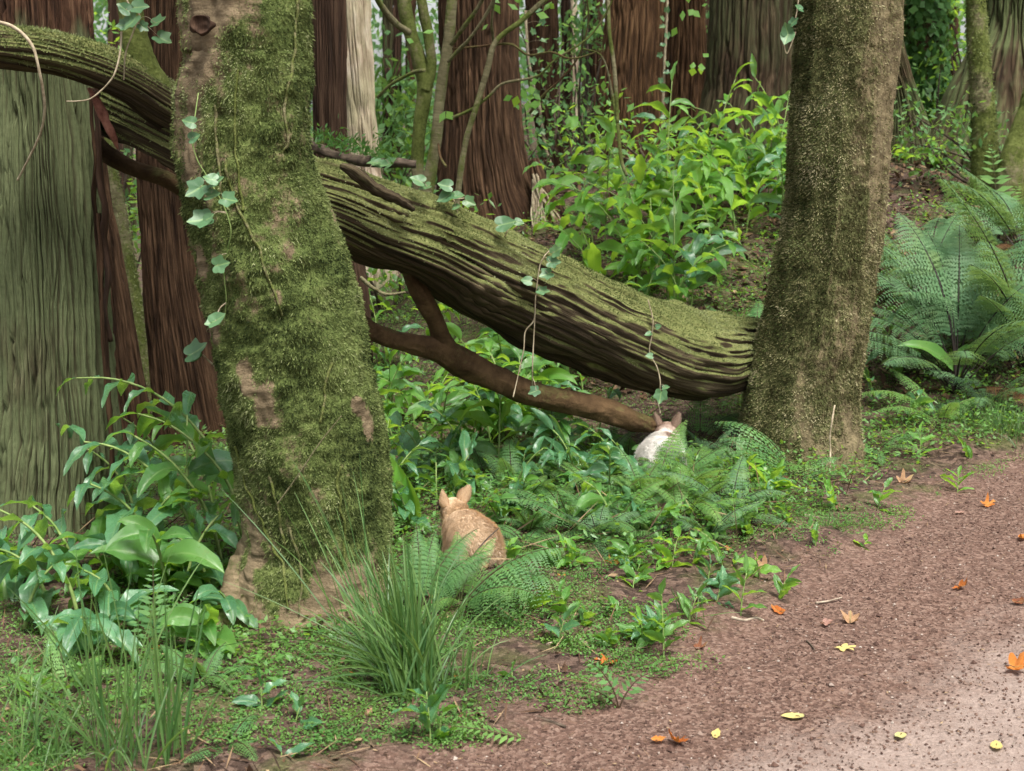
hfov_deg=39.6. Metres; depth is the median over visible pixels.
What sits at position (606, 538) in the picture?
fern
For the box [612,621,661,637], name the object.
seedling
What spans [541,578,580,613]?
seedling
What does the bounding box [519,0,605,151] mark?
shrub
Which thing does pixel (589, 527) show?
fern
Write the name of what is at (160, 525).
ginger plant
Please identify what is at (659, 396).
ivy vine
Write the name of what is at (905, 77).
rooty stump
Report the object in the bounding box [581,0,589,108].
distant tree
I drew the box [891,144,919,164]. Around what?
broadleaf plant
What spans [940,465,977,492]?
seedling
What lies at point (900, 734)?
fallen leaf
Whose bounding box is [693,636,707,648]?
fallen leaf
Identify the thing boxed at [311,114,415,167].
dead branch
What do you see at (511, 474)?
broadleaf plant
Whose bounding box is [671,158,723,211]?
ginger plant
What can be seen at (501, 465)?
fern
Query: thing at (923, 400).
broadleaf plant
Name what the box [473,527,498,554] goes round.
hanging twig
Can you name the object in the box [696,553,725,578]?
seedling
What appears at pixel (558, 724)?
twig
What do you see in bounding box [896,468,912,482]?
fallen leaf
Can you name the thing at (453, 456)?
ginger plant
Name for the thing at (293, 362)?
mossy tree
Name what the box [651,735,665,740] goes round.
fallen leaf
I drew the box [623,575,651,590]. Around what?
seedling
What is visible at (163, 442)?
ginger plant
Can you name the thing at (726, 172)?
ginger plant
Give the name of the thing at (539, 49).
ivy vine
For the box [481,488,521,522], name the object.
broadleaf plant
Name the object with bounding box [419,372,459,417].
ginger plant
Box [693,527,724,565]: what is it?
broadleaf plant
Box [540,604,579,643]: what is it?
seedling
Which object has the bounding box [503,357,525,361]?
ginger plant
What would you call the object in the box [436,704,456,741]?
seedling
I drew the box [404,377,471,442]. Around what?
ginger plant
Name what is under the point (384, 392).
ginger plant
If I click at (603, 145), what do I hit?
ginger plant
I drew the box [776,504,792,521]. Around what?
seedling
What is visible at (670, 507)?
broadleaf plant
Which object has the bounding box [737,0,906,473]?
brown mossy tree
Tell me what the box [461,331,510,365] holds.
ginger plant
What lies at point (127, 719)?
grass tuft
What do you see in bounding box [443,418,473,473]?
ginger plant
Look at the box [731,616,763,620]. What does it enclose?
twig
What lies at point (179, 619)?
ginger plant
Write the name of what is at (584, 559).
seedling
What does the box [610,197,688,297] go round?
ginger plant
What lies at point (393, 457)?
ginger plant
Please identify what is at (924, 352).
fern
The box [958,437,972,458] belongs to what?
seedling
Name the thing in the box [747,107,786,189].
ginger plant
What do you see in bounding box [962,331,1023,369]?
fern
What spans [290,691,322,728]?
seedling
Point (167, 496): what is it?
ginger plant
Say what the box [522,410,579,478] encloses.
ginger plant
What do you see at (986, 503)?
fallen leaf
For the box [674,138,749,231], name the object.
ginger plant
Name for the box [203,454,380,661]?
grass tuft
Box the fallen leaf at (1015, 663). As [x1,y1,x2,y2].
[1004,652,1023,669]
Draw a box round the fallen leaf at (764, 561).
[755,555,770,568]
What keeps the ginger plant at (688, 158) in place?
on the ground at (926, 502)
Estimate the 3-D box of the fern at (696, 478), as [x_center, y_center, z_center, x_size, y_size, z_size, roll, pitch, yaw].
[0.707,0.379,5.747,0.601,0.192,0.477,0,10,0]
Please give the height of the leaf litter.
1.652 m
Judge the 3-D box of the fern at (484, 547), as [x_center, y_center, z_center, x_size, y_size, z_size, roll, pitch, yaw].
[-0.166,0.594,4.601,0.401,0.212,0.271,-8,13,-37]
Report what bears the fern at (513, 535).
on the ground at (926, 502)
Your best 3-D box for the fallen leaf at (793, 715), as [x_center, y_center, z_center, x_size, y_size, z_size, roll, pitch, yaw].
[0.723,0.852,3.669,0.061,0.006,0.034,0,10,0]
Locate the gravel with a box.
[318,442,1023,770]
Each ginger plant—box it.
[0,495,82,583]
[0,509,90,609]
[0,521,22,599]
[0,525,26,600]
[0,543,60,610]
[0,545,46,569]
[18,552,75,635]
[33,609,141,662]
[50,515,122,592]
[51,562,139,615]
[55,423,151,506]
[56,373,241,536]
[58,585,179,661]
[60,424,202,539]
[67,477,171,567]
[69,533,143,585]
[89,515,224,603]
[94,505,164,549]
[104,430,238,571]
[105,412,240,526]
[120,414,179,511]
[131,390,232,539]
[132,474,207,588]
[136,400,224,501]
[143,565,223,590]
[148,525,220,600]
[159,602,235,661]
[180,494,237,600]
[189,584,257,629]
[369,292,391,364]
[371,323,425,370]
[374,349,424,411]
[374,367,398,447]
[376,365,426,408]
[376,372,421,428]
[379,388,401,409]
[383,352,418,415]
[385,408,407,469]
[388,411,429,484]
[389,441,408,474]
[389,452,420,505]
[390,480,431,531]
[391,425,435,450]
[396,367,452,424]
[396,449,428,466]
[397,437,438,475]
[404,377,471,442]
[407,456,462,500]
[408,296,459,385]
[418,400,461,456]
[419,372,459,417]
[420,412,464,450]
[422,442,443,468]
[426,304,451,335]
[432,442,462,479]
[435,451,474,504]
[436,396,524,436]
[438,302,459,337]
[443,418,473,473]
[444,380,512,460]
[445,364,550,479]
[445,430,476,507]
[445,456,487,485]
[445,474,497,499]
[446,322,474,351]
[459,341,521,403]
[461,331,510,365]
[461,383,521,438]
[462,356,545,438]
[462,382,522,439]
[465,331,543,374]
[475,327,498,355]
[476,376,545,430]
[481,335,524,364]
[489,343,545,365]
[492,344,538,405]
[495,356,557,430]
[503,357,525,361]
[505,357,577,409]
[506,422,535,461]
[508,436,553,511]
[511,219,600,273]
[518,357,568,375]
[519,390,590,434]
[522,162,600,242]
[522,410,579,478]
[524,410,573,471]
[529,381,580,433]
[531,408,578,488]
[532,178,640,289]
[533,436,612,480]
[539,190,606,275]
[552,106,613,206]
[552,174,668,299]
[554,471,614,529]
[557,363,586,389]
[572,418,617,453]
[572,421,619,474]
[573,425,612,450]
[575,116,635,240]
[577,120,626,192]
[577,447,633,496]
[582,144,642,207]
[584,124,631,218]
[584,168,632,247]
[595,428,646,478]
[596,384,620,437]
[599,196,649,271]
[602,163,659,213]
[602,454,638,489]
[604,224,670,289]
[606,119,645,225]
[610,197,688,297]
[614,158,677,191]
[619,117,688,220]
[621,144,717,297]
[623,161,701,290]
[624,126,694,226]
[625,274,642,287]
[626,129,716,260]
[628,158,677,213]
[628,233,683,301]
[632,61,709,215]
[632,112,719,182]
[632,206,716,295]
[634,194,691,246]
[642,214,716,293]
[644,165,680,206]
[661,174,686,204]
[661,226,746,305]
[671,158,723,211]
[673,98,735,166]
[674,105,723,201]
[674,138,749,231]
[674,227,741,301]
[675,210,745,263]
[676,177,735,225]
[677,182,740,228]
[682,153,717,223]
[695,138,751,211]
[695,165,747,217]
[697,62,760,172]
[704,144,746,172]
[710,130,757,212]
[716,100,755,179]
[716,136,767,184]
[716,147,738,210]
[722,133,765,193]
[725,133,784,217]
[734,84,787,168]
[737,144,769,184]
[742,165,783,232]
[745,54,786,172]
[745,90,790,210]
[745,146,785,221]
[746,90,789,192]
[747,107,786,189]
[748,139,770,189]
[757,106,786,194]
[763,156,785,212]
[769,170,786,213]
[771,141,786,193]
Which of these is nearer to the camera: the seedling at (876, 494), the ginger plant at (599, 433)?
the seedling at (876, 494)
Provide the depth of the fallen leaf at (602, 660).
4.06 m
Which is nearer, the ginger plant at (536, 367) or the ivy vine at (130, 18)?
the ivy vine at (130, 18)
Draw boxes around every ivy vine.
[115,0,171,79]
[182,93,237,327]
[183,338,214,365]
[367,157,395,169]
[410,174,431,188]
[437,179,475,212]
[494,216,523,236]
[513,244,562,396]
[524,8,555,174]
[528,320,540,396]
[645,299,668,412]
[657,0,670,141]
[780,0,803,53]
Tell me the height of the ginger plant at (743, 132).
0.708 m
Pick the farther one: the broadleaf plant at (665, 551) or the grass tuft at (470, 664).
the broadleaf plant at (665, 551)
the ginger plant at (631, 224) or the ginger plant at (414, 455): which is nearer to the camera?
the ginger plant at (414, 455)
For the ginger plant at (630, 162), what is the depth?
10.03 m
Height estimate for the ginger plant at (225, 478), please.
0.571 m
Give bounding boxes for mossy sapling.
[375,0,708,204]
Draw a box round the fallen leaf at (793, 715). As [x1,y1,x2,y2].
[781,712,803,717]
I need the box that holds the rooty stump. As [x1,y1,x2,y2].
[891,39,930,163]
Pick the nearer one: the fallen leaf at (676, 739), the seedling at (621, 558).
the fallen leaf at (676, 739)
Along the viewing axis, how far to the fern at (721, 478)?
5.74 m
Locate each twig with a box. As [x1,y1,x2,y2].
[0,21,45,180]
[66,32,122,101]
[277,416,340,503]
[359,276,405,295]
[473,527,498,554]
[538,715,565,727]
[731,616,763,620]
[815,597,841,603]
[829,405,835,465]
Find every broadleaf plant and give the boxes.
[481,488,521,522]
[489,495,527,518]
[496,439,535,463]
[499,444,544,477]
[504,474,545,505]
[507,469,552,490]
[537,540,580,569]
[548,497,571,525]
[605,533,650,565]
[609,486,653,523]
[652,525,694,566]
[653,501,692,540]
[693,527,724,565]
[706,489,765,518]
[716,449,744,469]
[723,507,753,533]
[727,454,770,485]
[747,463,791,485]
[758,478,789,505]
[863,366,881,401]
[865,346,909,379]
[870,302,920,347]
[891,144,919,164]
[898,331,1009,380]
[899,388,934,423]
[917,136,955,170]
[928,146,946,168]
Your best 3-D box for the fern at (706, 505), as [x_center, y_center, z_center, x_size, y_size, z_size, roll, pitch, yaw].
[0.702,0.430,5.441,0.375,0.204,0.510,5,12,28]
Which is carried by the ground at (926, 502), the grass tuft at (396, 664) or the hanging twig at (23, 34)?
the grass tuft at (396, 664)
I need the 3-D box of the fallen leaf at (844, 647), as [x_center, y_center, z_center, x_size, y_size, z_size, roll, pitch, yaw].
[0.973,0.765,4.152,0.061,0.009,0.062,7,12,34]
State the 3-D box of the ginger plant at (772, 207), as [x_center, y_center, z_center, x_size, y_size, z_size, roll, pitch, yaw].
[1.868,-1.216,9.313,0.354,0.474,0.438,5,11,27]
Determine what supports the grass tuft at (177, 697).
on the ground at (926, 502)
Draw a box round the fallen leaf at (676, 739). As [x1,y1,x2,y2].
[669,729,688,741]
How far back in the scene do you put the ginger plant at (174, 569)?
4.63 m
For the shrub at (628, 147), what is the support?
on the ground at (926, 502)
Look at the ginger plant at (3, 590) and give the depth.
4.62 m
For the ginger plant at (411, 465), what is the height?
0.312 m
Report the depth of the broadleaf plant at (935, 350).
7.30 m
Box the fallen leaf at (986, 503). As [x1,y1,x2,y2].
[980,493,995,506]
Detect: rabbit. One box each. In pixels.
[438,484,506,569]
[634,412,686,481]
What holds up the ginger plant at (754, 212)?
on the ground at (926, 502)
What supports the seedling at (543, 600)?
on the ground at (926, 502)
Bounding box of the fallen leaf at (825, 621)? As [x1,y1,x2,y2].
[820,618,832,624]
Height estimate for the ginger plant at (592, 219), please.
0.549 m
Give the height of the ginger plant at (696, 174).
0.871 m
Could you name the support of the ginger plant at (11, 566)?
on the ground at (926, 502)
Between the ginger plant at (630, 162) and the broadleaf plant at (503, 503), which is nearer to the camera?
the broadleaf plant at (503, 503)
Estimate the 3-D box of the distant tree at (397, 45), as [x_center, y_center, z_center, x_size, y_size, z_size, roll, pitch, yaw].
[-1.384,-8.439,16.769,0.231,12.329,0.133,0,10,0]
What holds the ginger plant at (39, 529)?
on the ground at (926, 502)
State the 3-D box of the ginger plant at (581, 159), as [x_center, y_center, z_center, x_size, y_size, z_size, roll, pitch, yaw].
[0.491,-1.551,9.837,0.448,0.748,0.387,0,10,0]
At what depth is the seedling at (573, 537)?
5.03 m
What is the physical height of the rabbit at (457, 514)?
0.281 m
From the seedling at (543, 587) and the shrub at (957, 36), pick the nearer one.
the seedling at (543, 587)
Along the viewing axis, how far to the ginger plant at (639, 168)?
9.00 m
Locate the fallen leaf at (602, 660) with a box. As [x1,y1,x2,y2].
[595,653,616,664]
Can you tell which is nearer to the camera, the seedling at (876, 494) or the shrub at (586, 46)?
the seedling at (876, 494)
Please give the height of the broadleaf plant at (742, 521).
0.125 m
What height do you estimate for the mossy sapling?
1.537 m
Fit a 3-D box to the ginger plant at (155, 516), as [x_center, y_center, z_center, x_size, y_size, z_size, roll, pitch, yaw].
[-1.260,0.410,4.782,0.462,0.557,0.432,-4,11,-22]
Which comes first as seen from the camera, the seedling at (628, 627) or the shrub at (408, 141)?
the seedling at (628, 627)
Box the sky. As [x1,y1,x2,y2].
[93,0,965,131]
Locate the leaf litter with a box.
[0,156,1023,770]
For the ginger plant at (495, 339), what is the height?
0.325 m
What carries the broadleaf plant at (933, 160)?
on the ground at (926, 502)
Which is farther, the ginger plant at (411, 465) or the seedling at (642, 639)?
the ginger plant at (411, 465)
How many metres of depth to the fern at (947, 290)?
7.37 m
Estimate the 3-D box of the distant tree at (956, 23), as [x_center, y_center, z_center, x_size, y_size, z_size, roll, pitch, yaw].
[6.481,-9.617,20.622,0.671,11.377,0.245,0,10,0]
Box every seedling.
[9,658,53,700]
[189,638,228,658]
[232,667,287,708]
[263,735,312,756]
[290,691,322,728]
[391,662,458,742]
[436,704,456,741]
[497,660,527,679]
[503,537,522,561]
[515,581,556,608]
[528,567,550,597]
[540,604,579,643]
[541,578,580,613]
[554,553,593,567]
[556,530,584,558]
[556,537,575,558]
[577,598,597,624]
[586,627,619,646]
[600,595,621,615]
[611,554,632,566]
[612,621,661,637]
[618,564,654,580]
[622,629,648,639]
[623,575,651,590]
[628,605,656,634]
[630,553,655,571]
[632,605,665,626]
[636,599,685,649]
[640,514,659,531]
[643,578,688,659]
[651,554,672,569]
[677,581,710,628]
[689,587,713,605]
[692,538,708,565]
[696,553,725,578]
[698,506,725,534]
[702,565,740,607]
[703,571,744,586]
[722,552,766,615]
[732,550,747,564]
[734,434,758,458]
[736,551,781,578]
[745,458,799,503]
[773,564,800,599]
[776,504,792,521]
[808,514,818,545]
[823,475,836,509]
[853,533,871,549]
[868,477,900,514]
[907,421,937,455]
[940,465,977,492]
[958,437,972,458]
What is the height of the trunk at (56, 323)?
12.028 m
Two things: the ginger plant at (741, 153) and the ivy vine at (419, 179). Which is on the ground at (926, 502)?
the ginger plant at (741, 153)
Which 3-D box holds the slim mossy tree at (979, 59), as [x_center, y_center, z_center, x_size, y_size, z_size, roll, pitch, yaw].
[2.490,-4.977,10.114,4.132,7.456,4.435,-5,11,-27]
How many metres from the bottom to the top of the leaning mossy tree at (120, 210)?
5.986 m
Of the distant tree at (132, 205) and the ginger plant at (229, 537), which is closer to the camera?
the ginger plant at (229, 537)
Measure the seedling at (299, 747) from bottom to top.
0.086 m
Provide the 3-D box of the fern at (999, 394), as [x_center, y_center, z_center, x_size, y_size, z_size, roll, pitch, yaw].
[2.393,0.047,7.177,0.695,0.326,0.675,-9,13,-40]
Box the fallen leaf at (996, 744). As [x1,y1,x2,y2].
[990,740,1002,748]
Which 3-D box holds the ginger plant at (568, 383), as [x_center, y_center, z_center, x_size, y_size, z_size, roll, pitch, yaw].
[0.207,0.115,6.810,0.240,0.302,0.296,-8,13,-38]
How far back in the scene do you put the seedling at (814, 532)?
5.16 m
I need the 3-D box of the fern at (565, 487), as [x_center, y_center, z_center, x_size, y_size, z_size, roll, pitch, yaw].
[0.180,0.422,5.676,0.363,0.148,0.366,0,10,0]
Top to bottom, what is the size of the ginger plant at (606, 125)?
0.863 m
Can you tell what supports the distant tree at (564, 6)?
on the ground at (926, 502)
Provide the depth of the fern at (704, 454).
6.13 m
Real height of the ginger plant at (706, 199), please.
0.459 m
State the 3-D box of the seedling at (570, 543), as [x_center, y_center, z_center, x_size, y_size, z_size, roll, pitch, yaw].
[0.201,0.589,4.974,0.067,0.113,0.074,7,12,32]
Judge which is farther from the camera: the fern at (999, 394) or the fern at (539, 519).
the fern at (999, 394)
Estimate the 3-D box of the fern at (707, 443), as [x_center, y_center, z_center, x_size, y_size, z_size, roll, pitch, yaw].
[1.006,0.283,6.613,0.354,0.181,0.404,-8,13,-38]
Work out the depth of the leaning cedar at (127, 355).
6.89 m
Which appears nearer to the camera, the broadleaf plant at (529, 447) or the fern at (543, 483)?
the fern at (543, 483)
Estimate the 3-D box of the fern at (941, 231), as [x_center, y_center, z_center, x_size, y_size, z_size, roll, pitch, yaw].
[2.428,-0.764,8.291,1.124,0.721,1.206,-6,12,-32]
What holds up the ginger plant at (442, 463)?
on the ground at (926, 502)
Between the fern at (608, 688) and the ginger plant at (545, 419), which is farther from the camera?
the ginger plant at (545, 419)
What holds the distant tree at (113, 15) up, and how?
on the ground at (926, 502)
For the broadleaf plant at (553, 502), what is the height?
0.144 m
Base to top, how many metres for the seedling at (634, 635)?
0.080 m
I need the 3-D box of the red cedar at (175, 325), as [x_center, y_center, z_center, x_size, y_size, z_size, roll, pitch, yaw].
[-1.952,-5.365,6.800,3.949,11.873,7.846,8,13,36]
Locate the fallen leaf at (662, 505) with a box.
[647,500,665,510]
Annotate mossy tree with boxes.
[93,25,151,401]
[170,0,399,634]
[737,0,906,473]
[963,0,1000,203]
[994,88,1023,215]
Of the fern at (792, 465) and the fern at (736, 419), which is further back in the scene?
the fern at (736, 419)
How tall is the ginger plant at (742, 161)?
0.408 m
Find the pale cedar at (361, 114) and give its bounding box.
[346,0,397,288]
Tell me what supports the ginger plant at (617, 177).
on the ground at (926, 502)
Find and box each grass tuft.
[0,529,338,770]
[0,605,159,770]
[136,584,233,767]
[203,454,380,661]
[268,534,522,725]
[416,620,545,705]
[666,581,740,632]
[817,508,863,531]
[944,391,1023,448]
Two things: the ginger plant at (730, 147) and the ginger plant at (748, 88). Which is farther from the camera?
the ginger plant at (748, 88)
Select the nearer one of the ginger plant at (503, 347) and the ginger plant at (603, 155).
the ginger plant at (503, 347)
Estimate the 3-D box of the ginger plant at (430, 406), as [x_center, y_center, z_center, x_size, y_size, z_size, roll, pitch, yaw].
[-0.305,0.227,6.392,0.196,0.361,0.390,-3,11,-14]
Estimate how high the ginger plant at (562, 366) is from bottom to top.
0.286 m
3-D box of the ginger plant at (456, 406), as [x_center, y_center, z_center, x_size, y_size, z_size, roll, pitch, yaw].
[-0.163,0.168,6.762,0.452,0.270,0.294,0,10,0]
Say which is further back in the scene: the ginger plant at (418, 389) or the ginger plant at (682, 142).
the ginger plant at (682, 142)
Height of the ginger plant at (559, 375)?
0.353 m
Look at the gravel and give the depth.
3.92 m
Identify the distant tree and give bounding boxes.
[107,0,124,200]
[122,46,136,238]
[381,0,393,172]
[393,0,402,137]
[404,0,415,154]
[560,0,572,149]
[571,0,578,115]
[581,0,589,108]
[588,0,602,139]
[705,0,708,29]
[947,0,958,75]
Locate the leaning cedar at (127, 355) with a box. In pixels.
[93,26,160,468]
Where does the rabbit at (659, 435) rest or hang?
on the ground at (926, 502)
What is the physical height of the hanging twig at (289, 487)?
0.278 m
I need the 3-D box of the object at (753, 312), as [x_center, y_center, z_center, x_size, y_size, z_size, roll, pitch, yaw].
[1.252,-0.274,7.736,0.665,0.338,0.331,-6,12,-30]
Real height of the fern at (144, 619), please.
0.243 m
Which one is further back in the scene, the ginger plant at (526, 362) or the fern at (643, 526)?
the ginger plant at (526, 362)
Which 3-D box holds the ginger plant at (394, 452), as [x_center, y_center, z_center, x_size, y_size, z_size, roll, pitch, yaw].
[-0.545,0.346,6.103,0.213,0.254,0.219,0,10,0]
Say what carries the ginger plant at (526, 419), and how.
on the ground at (926, 502)
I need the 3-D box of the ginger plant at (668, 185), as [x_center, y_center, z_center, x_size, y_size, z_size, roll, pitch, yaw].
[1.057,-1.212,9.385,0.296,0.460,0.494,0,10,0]
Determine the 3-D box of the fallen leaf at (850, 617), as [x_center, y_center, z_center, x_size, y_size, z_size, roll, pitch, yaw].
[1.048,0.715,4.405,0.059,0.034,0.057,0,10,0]
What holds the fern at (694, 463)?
on the ground at (926, 502)
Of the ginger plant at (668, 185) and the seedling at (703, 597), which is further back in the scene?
the ginger plant at (668, 185)
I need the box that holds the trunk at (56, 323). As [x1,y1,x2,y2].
[0,0,124,537]
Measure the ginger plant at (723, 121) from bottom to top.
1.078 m
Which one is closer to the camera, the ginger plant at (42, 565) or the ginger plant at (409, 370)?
the ginger plant at (42, 565)
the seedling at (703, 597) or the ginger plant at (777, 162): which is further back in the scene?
the ginger plant at (777, 162)
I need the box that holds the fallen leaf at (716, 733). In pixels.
[711,728,720,737]
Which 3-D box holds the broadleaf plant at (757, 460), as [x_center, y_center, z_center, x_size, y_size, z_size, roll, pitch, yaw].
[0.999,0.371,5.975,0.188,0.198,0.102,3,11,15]
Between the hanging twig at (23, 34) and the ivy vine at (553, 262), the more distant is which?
the ivy vine at (553, 262)
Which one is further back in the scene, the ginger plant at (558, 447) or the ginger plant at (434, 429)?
the ginger plant at (434, 429)
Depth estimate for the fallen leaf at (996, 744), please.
3.49 m
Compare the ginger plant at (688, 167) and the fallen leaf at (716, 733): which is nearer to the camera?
the fallen leaf at (716, 733)
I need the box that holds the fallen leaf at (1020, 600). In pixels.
[1011,596,1023,603]
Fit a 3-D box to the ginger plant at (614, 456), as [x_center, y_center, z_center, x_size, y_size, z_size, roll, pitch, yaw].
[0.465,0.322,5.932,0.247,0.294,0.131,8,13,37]
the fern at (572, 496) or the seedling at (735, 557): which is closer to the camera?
the seedling at (735, 557)
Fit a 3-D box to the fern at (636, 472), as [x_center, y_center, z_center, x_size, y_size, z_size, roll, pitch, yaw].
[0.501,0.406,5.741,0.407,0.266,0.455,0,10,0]
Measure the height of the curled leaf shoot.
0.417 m
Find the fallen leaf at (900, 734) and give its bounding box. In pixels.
[894,732,905,737]
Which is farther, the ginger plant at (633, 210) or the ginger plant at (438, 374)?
the ginger plant at (633, 210)
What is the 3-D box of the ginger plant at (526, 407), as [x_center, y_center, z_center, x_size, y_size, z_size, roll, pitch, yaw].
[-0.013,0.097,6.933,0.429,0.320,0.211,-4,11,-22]
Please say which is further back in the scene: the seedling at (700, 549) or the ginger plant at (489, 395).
the ginger plant at (489, 395)
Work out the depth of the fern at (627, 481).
5.67 m
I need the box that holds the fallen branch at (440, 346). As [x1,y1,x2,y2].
[102,137,656,432]
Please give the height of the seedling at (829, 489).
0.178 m
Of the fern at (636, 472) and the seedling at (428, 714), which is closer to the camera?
the seedling at (428, 714)
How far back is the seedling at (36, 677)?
3.76 m
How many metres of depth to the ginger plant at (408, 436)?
6.18 m
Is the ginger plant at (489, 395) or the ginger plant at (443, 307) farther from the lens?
the ginger plant at (443, 307)
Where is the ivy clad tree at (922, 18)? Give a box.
[903,0,956,123]
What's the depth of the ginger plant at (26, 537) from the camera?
4.69 m
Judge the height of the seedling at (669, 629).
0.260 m
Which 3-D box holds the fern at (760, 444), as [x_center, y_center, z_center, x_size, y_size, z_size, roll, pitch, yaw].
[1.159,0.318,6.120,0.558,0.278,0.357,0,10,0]
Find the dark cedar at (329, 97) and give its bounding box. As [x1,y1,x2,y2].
[311,0,372,365]
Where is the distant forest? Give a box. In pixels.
[93,0,966,235]
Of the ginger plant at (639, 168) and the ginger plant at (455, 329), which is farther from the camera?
the ginger plant at (639, 168)
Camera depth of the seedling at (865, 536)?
5.17 m
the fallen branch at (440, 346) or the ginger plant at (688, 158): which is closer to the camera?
the fallen branch at (440, 346)
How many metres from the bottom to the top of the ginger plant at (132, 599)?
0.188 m
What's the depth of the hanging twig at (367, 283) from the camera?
6.22 m
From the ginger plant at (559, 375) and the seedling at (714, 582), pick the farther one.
the ginger plant at (559, 375)
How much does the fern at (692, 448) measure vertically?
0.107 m
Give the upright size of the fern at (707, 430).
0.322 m
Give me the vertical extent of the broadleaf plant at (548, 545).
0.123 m
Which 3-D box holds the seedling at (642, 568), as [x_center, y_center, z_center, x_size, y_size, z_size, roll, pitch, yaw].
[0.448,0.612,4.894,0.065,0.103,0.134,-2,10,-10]
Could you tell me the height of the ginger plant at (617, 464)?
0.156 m
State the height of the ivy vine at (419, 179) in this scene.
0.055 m
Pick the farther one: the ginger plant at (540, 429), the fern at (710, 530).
the ginger plant at (540, 429)
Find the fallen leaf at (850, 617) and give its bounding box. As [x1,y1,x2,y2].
[841,610,859,622]
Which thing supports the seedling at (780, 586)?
on the ground at (926, 502)
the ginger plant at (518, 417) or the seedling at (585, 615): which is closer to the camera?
the seedling at (585, 615)
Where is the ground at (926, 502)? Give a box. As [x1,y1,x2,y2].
[0,102,1023,770]
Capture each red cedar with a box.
[136,0,226,445]
[525,0,564,169]
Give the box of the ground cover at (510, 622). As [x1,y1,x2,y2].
[0,238,1023,770]
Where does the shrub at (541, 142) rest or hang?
on the ground at (926, 502)
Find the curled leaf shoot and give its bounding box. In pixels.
[389,456,420,528]
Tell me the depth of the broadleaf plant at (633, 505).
5.33 m
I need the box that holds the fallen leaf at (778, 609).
[771,604,785,613]
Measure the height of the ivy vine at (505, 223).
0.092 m
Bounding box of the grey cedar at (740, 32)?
[679,0,793,177]
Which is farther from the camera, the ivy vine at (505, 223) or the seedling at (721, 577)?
the ivy vine at (505, 223)
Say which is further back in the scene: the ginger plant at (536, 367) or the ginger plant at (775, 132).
the ginger plant at (775, 132)
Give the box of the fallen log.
[0,0,759,400]
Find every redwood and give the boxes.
[436,0,565,228]
[913,0,1023,171]
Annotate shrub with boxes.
[94,12,134,196]
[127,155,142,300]
[366,266,407,320]
[373,40,431,183]
[375,58,436,193]
[378,117,436,189]
[382,157,527,287]
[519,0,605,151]
[520,0,668,171]
[521,40,653,192]
[541,92,752,179]
[893,69,1017,188]
[907,26,958,121]
[948,0,965,75]
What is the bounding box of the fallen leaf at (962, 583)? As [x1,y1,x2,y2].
[952,575,967,588]
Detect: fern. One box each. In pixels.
[0,625,116,693]
[111,568,192,645]
[139,642,259,693]
[182,714,261,762]
[395,523,492,612]
[416,532,523,609]
[419,439,513,473]
[435,723,525,743]
[457,547,566,632]
[466,438,562,488]
[484,475,573,518]
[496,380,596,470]
[497,525,566,549]
[499,486,627,532]
[499,505,563,531]
[502,498,668,537]
[520,476,591,507]
[529,447,586,489]
[535,452,630,484]
[553,485,638,522]
[557,508,664,546]
[559,461,660,503]
[562,505,646,561]
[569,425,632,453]
[580,657,651,707]
[585,480,664,542]
[589,446,678,506]
[591,507,686,534]
[592,432,635,455]
[595,420,733,494]
[608,491,667,514]
[615,473,691,506]
[616,461,758,494]
[623,445,691,474]
[632,432,728,483]
[645,474,749,525]
[649,435,741,479]
[653,454,765,500]
[657,455,789,527]
[661,398,739,439]
[668,502,759,539]
[686,427,734,451]
[687,419,737,463]
[687,446,732,468]
[701,497,765,523]
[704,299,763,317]
[707,462,827,475]
[714,416,738,436]
[715,421,840,487]
[861,366,977,424]
[866,211,1023,403]
[867,432,924,464]
[870,324,965,364]
[877,209,1023,303]
[892,172,1023,390]
[921,363,1023,417]
[937,164,1023,262]
[953,144,1021,235]
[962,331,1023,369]
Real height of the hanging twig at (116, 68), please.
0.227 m
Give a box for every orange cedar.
[593,0,673,167]
[665,0,706,157]
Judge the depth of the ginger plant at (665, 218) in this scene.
8.97 m
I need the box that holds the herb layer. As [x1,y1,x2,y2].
[0,189,1023,754]
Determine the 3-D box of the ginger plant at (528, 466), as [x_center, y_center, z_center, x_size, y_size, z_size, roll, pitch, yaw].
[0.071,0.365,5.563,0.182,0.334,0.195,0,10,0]
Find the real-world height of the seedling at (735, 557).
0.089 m
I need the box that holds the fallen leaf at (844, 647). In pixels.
[836,643,855,650]
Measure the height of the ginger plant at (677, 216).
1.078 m
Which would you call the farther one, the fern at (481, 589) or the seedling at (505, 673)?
the fern at (481, 589)
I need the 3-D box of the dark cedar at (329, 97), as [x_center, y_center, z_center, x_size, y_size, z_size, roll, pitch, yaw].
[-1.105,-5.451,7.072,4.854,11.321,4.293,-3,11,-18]
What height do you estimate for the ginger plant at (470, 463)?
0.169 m
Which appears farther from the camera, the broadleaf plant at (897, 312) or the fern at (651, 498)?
the broadleaf plant at (897, 312)
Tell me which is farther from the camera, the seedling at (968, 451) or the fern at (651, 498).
the seedling at (968, 451)
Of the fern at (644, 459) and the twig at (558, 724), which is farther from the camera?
the fern at (644, 459)
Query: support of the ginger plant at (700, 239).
on the ground at (926, 502)
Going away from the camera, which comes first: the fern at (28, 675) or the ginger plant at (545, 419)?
the fern at (28, 675)
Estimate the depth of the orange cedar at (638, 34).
11.68 m
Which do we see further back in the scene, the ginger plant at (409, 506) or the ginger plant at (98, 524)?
the ginger plant at (409, 506)

